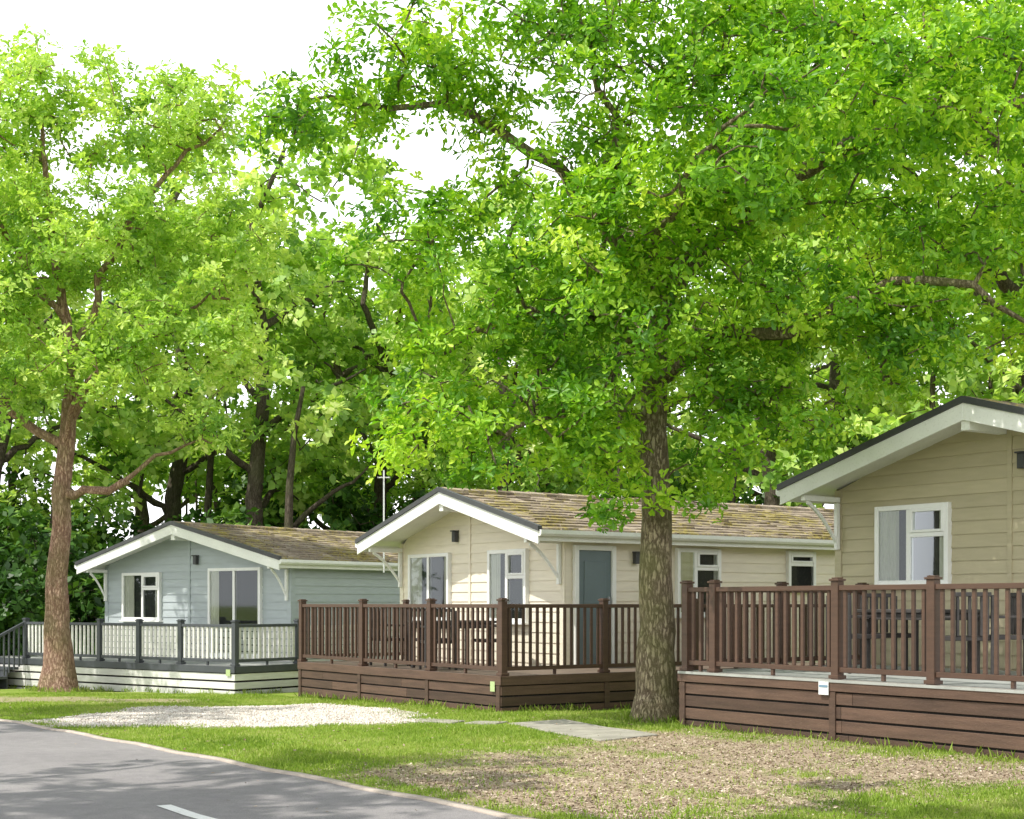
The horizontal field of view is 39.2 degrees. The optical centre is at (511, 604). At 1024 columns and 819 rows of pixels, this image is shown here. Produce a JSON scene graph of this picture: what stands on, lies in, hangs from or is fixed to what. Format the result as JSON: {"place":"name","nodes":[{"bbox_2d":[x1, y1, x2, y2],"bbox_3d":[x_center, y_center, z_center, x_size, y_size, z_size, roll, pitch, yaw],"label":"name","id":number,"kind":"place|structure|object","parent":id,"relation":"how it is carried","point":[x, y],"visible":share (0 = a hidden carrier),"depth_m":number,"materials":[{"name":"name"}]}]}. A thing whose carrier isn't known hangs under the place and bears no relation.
{"place":"outdoors","nodes":[
{"label":"outdoors","id":0,"kind":"place"},
{"bbox_2d":[11,703,434,728],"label":"gravel","id":1,"kind":"structure","parent":0,"point":[280,715],"depth_m":19.03,"materials":[{"name":"grey gravel"}]},
{"bbox_2d":[0,721,504,818],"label":"road","id":2,"kind":"structure","parent":0,"point":[72,776],"depth_m":11.26,"materials":[{"name":"grey asphalt"}]},
{"bbox_2d":[157,805,215,818],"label":"road marking","id":3,"kind":"object","parent":2,"relation":"on","point":[182,811],"visible":1,"depth_m":10.04,"materials":[{"name":"paint"}]},
{"bbox_2d":[0,691,1023,818],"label":"lawn grass","id":4,"kind":"structure","parent":0,"point":[346,757],"depth_m":14.25,"materials":[{"name":"green plant"}]},
{"bbox_2d":[0,688,1023,818],"bbox_3d":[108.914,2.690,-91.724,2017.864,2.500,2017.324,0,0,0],"label":"ground","id":5,"kind":"structure","parent":0,"point":[423,770],"depth_m":12.84,"materials":[{"name":"brown soil"}]},
{"bbox_2d":[0,503,44,649],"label":"laurel shrub","id":6,"kind":"object","parent":5,"relation":"on","point":[5,508],"visible":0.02,"depth_m":38.09,"materials":[{"name":"green plant"}]},
{"bbox_2d":[5,294,60,510],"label":"beech tree","id":7,"kind":"object","parent":5,"relation":"on","point":[56,413],"visible":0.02,"depth_m":56.94,"materials":[{"name":"green plant"}]},
{"bbox_2d":[0,173,86,489],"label":"beech tree","id":8,"kind":"object","parent":5,"relation":"on","point":[51,457],"visible":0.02,"depth_m":46.04,"materials":[{"name":"green plant"}]},
{"bbox_2d":[0,464,92,538],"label":"laurel shrub","id":9,"kind":"object","parent":5,"relation":"on","point":[22,475],"visible":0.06,"depth_m":43.94,"materials":[{"name":"green plant"}]},
{"bbox_2d":[0,485,103,648],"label":"laurel shrub","id":10,"kind":"object","parent":5,"relation":"on","point":[14,535],"visible":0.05,"depth_m":36.25,"materials":[{"name":"green plant"}]},
{"bbox_2d":[0,551,104,655],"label":"laurel shrub","id":11,"kind":"object","parent":5,"relation":"on","point":[21,605],"visible":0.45,"depth_m":32.55,"materials":[{"name":"green plant"}]},
{"bbox_2d":[0,501,112,651],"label":"laurel shrub","id":12,"kind":"object","parent":5,"relation":"on","point":[40,558],"visible":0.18,"depth_m":35.03,"materials":[{"name":"green plant"}]},
{"bbox_2d":[6,507,109,567],"bbox_3d":[-14.183,-0.181,40.723,5.231,4.987,8.668,0,0,-36],"label":"laurel shrub","id":13,"kind":"object","parent":5,"relation":"on","point":[80,520],"visible":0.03,"depth_m":39.19,"materials":[{"name":"green plant"}]},
{"bbox_2d":[0,155,159,542],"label":"beech tree","id":14,"kind":"object","parent":5,"relation":"on","point":[15,438],"visible":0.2,"depth_m":41.43,"materials":[{"name":"green plant"}]},
{"bbox_2d":[69,510,198,566],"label":"laurel shrub","id":15,"kind":"object","parent":5,"relation":"on","point":[115,539],"visible":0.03,"depth_m":42.44,"materials":[{"name":"green plant"}]},
{"bbox_2d":[16,210,279,532],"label":"beech tree","id":16,"kind":"object","parent":5,"relation":"on","point":[148,488],"visible":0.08,"depth_m":56.98,"materials":[{"name":"green plant"}]},
{"bbox_2d":[0,23,297,691],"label":"oak tree","id":17,"kind":"object","parent":5,"relation":"on","point":[66,350],"visible":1,"depth_m":27.60,"materials":[{"name":"green plant"}]},
{"bbox_2d":[0,618,298,693],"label":"timber deck","id":18,"kind":"structure","parent":5,"relation":"on","point":[139,671],"depth_m":28.04,"materials":[{"name":"wood"}]},
{"bbox_2d":[35,122,330,522],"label":"beech tree","id":19,"kind":"object","parent":5,"relation":"on","point":[179,470],"visible":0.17,"depth_m":46.66,"materials":[{"name":"green plant"}]},
{"bbox_2d":[182,502,276,526],"bbox_3d":[-5.548,-0.256,41.051,8.938,5.143,5.395,0,0,-18],"label":"laurel shrub","id":20,"kind":"object","parent":5,"relation":"on","point":[230,516],"visible":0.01,"depth_m":39.46,"materials":[{"name":"green plant"}]},
{"bbox_2d":[74,521,399,661],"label":"holiday lodge","id":21,"kind":"structure","parent":5,"relation":"on","point":[170,572],"depth_m":30.76,"materials":[{"name":"wood"}]},
{"bbox_2d":[119,567,262,658],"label":"window frames","id":22,"kind":"structure","parent":21,"relation":"in","point":[158,575],"depth_m":30.54,"materials":[{"name":"white plastic"}]},
{"bbox_2d":[113,108,409,528],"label":"beech tree","id":23,"kind":"object","parent":5,"relation":"on","point":[272,453],"visible":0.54,"depth_m":42.28,"materials":[{"name":"green plant"}]},
{"bbox_2d":[0,719,536,818],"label":"road edging","id":24,"kind":"object","parent":5,"relation":"on","point":[411,796],"visible":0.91,"depth_m":11.96,"materials":[{"name":"concrete"}]},
{"bbox_2d":[165,259,387,528],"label":"beech tree","id":25,"kind":"object","parent":5,"relation":"on","point":[372,438],"visible":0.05,"depth_m":57.74,"materials":[{"name":"green plant"}]},
{"bbox_2d":[193,469,365,529],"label":"laurel shrub","id":26,"kind":"object","parent":5,"relation":"on","point":[237,486],"visible":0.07,"depth_m":44.01,"materials":[{"name":"green plant"}]},
{"bbox_2d":[221,217,467,529],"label":"beech tree","id":27,"kind":"object","parent":5,"relation":"on","point":[343,368],"visible":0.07,"depth_m":53.67,"materials":[{"name":"green plant"}]},
{"bbox_2d":[318,466,446,531],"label":"laurel shrub","id":28,"kind":"object","parent":5,"relation":"on","point":[340,503],"visible":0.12,"depth_m":43.83,"materials":[{"name":"green plant"}]},
{"bbox_2d":[277,218,530,527],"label":"beech tree","id":29,"kind":"object","parent":5,"relation":"on","point":[363,304],"visible":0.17,"depth_m":46.70,"materials":[{"name":"green plant"}]},
{"bbox_2d":[355,311,494,510],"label":"beech tree","id":30,"kind":"object","parent":5,"relation":"on","point":[409,498],"visible":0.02,"depth_m":62.00,"materials":[{"name":"green plant"}]},
{"bbox_2d":[415,718,507,724],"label":"stepping stones","id":31,"kind":"object","parent":5,"relation":"on","point":[457,721],"visible":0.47,"depth_m":18.15,"materials":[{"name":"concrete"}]},
{"bbox_2d":[355,169,637,496],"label":"beech tree","id":32,"kind":"object","parent":5,"relation":"on","point":[475,276],"visible":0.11,"depth_m":41.34,"materials":[{"name":"green plant"}]},
{"bbox_2d":[7,277,1015,536],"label":"distant trees","id":33,"kind":"object","parent":5,"relation":"on","point":[209,487],"visible":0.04,"depth_m":40.69,"materials":[{"name":"brown plant"}]},
{"bbox_2d":[0,697,1023,818],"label":"fallen leaves","id":34,"kind":"object","parent":5,"relation":"on","point":[558,750],"visible":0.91,"depth_m":13.37,"materials":[{"name":"brown plant"}]},
{"bbox_2d":[8,683,1018,761],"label":"grass tufts","id":35,"kind":"object","parent":5,"relation":"on","point":[623,715],"visible":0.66,"depth_m":20.44,"materials":[{"name":"green plant"}]},
{"bbox_2d":[419,193,669,497],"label":"beech tree","id":36,"kind":"object","parent":5,"relation":"on","point":[488,343],"visible":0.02,"depth_m":53.97,"materials":[{"name":"green plant"}]},
{"bbox_2d":[297,598,825,711],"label":"timber deck","id":37,"kind":"structure","parent":5,"relation":"on","point":[602,683],"depth_m":21.23,"materials":[{"name":"brown wood"}]},
{"bbox_2d":[369,608,410,665],"bbox_3d":[-1.977,0.535,23.416,0.520,0.930,0.520,0,0,-36],"label":"patio chair","id":38,"kind":"object","parent":37,"relation":"on","point":[370,663],"visible":0.38,"depth_m":23.26,"materials":[{"name":"wood"}]},
{"bbox_2d":[407,608,441,666],"bbox_3d":[-1.349,0.535,23.267,0.520,0.930,0.520,0,0,-40],"label":"patio chair","id":39,"kind":"object","parent":37,"relation":"on","point":[408,634],"visible":0.14,"depth_m":23.28,"materials":[{"name":"wood"}]},
{"bbox_2d":[419,609,456,669],"bbox_3d":[-1.133,0.535,21.935,0.520,0.930,0.520,0,0,-15],"label":"patio chair","id":40,"kind":"object","parent":37,"relation":"on","point":[420,666],"visible":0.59,"depth_m":21.74,"materials":[{"name":"wood"}]},
{"bbox_2d":[407,620,495,668],"bbox_3d":[-0.948,0.630,22.601,1.205,0.740,0.840,0,0,-35],"label":"patio table","id":41,"kind":"object","parent":37,"relation":"on","point":[412,666],"visible":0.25,"depth_m":22.54,"materials":[{"name":"wood"}]},
{"bbox_2d":[474,610,511,666],"bbox_3d":[-0.329,0.535,22.686,0.520,0.930,0.520,0,0,-21],"label":"patio chair","id":42,"kind":"object","parent":37,"relation":"on","point":[490,641],"visible":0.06,"depth_m":22.54,"materials":[{"name":"wood"}]},
{"bbox_2d":[509,719,656,740],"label":"garden path","id":43,"kind":"structure","parent":5,"relation":"on","point":[587,730],"depth_m":16.60,"materials":[{"name":"concrete"}]},
{"bbox_2d":[355,487,834,665],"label":"holiday lodge","id":44,"kind":"structure","parent":5,"relation":"on","point":[463,546],"depth_m":24.24,"materials":[{"name":"wood"}]},
{"bbox_2d":[377,470,389,572],"bbox_3d":[-2.440,-1.575,27.350,0.240,1.950,0.280,0,0,0],"label":"tv aerial","id":45,"kind":"object","parent":44,"relation":"attached to","point":[383,477],"visible":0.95,"depth_m":27.34,"materials":[{"name":"silver metal"}]},
{"bbox_2d":[579,550,610,663],"bbox_3d":[1.303,0.075,22.790,0.670,1.850,0.055,0,0,-35],"label":"front door","id":46,"kind":"structure","parent":44,"relation":"in","point":[594,566],"depth_m":22.74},
{"bbox_2d":[408,545,815,664],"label":"window frames","id":47,"kind":"structure","parent":44,"relation":"in","point":[524,552],"depth_m":23.76,"materials":[{"name":"white plastic"}]},
{"bbox_2d":[681,552,693,611],"bbox_3d":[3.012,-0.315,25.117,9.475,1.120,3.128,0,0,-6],"label":"window glass","id":48,"kind":"structure","parent":44,"relation":"in","point":[687,558],"depth_m":23.88,"materials":[{"name":"grey glass"}]},
{"bbox_2d":[475,122,760,502],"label":"beech tree","id":49,"kind":"object","parent":5,"relation":"on","point":[672,440],"visible":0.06,"depth_m":46.93,"materials":[{"name":"green plant"}]},
{"bbox_2d":[226,0,1023,722],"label":"oak tree","id":50,"kind":"object","parent":5,"relation":"on","point":[736,188],"visible":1,"depth_m":16.87,"materials":[{"name":"green plant"}]},
{"bbox_2d":[515,197,751,497],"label":"beech tree","id":51,"kind":"object","parent":5,"relation":"on","point":[684,424],"depth_m":57.90,"materials":[{"name":"green plant"}]},
{"bbox_2d":[600,470,709,500],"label":"laurel shrub","id":52,"kind":"object","parent":5,"relation":"on","point":[676,483],"visible":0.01,"depth_m":40.68,"materials":[{"name":"green plant"}]},
{"bbox_2d":[295,727,1023,818],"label":"wood chips","id":53,"kind":"object","parent":5,"relation":"on","point":[763,779],"visible":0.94,"depth_m":12.11,"materials":[{"name":"brown wood"}]},
{"bbox_2d":[715,483,778,504],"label":"laurel shrub","id":54,"kind":"object","parent":5,"relation":"on","point":[745,500],"visible":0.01,"depth_m":43.29,"materials":[{"name":"green plant"}]},
{"bbox_2d":[676,221,893,506],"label":"beech tree","id":55,"kind":"object","parent":5,"relation":"on","point":[756,493],"visible":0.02,"depth_m":59.57,"materials":[{"name":"green plant"}]},
{"bbox_2d":[624,91,950,507],"bbox_3d":[8.274,-6.216,41.665,9.837,17.806,10.718,0,0,38],"label":"beech tree","id":56,"kind":"object","parent":5,"relation":"on","point":[780,460],"visible":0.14,"depth_m":39.47,"materials":[{"name":"green plant"}]},
{"bbox_2d":[658,0,1023,376],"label":"oak tree","id":57,"kind":"object","parent":5,"relation":"on","point":[1006,285],"visible":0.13,"depth_m":22.86,"materials":[{"name":"green plant"}]},
{"bbox_2d":[677,575,1023,760],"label":"timber deck","id":58,"kind":"structure","parent":5,"relation":"on","point":[936,701],"depth_m":15.25,"materials":[{"name":"brown wood"}]},
{"bbox_2d":[826,593,880,673],"bbox_3d":[4.035,0.335,16.818,0.520,0.930,0.520,0,0,-19],"label":"patio chair","id":59,"kind":"object","parent":58,"relation":"on","point":[869,636],"visible":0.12,"depth_m":16.51,"materials":[{"name":"wood"}]},
{"bbox_2d":[860,593,918,670],"bbox_3d":[4.523,0.335,17.210,0.520,0.930,0.520,0,0,-17],"label":"patio chair","id":60,"kind":"object","parent":58,"relation":"on","point":[898,635],"visible":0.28,"depth_m":17.37,"materials":[{"name":"wood"}]},
{"bbox_2d":[857,609,979,673],"bbox_3d":[4.701,0.430,16.498,0.840,0.740,1.205,0,0,-35],"label":"patio table","id":61,"kind":"object","parent":58,"relation":"on","point":[908,614],"visible":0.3,"depth_m":16.37,"materials":[{"name":"wood"}]},
{"bbox_2d":[945,592,993,673],"bbox_3d":[4.968,0.335,15.835,0.520,0.930,0.520,0,0,-9],"label":"patio chair","id":62,"kind":"object","parent":58,"relation":"on","point":[990,618],"visible":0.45,"depth_m":15.61,"materials":[{"name":"wood"}]},
{"bbox_2d":[967,592,1023,674],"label":"patio chair","id":63,"kind":"object","parent":58,"relation":"on","point":[1013,615],"visible":0.39,"depth_m":16.36,"materials":[{"name":"wood"}]},
{"bbox_2d":[690,112,1020,506],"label":"beech tree","id":64,"kind":"object","parent":5,"relation":"on","point":[830,373],"visible":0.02,"depth_m":46.21,"materials":[{"name":"green plant"}]},
{"bbox_2d":[776,396,1023,670],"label":"holiday lodge","id":65,"kind":"structure","parent":5,"relation":"on","point":[939,490],"depth_m":18.09,"materials":[{"name":"wood"}]},
{"bbox_2d":[874,502,951,584],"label":"window frames","id":66,"kind":"structure","parent":65,"relation":"in","point":[945,508],"depth_m":18.44,"materials":[{"name":"white plastic"}]},
{"bbox_2d":[848,39,1023,426],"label":"beech tree","id":67,"kind":"object","parent":5,"relation":"on","point":[971,384],"visible":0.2,"depth_m":40.40,"materials":[{"name":"green plant"}]},
{"bbox_2d":[935,182,1021,397],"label":"beech tree","id":68,"kind":"object","parent":5,"relation":"on","point":[1003,295],"visible":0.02,"depth_m":45.79,"materials":[{"name":"green plant"}]},
{"bbox_2d":[0,0,1023,552],"label":"sky","id":69,"kind":"structure","parent":0,"point":[273,37],"materials":[{"name":"white"}]}
]}

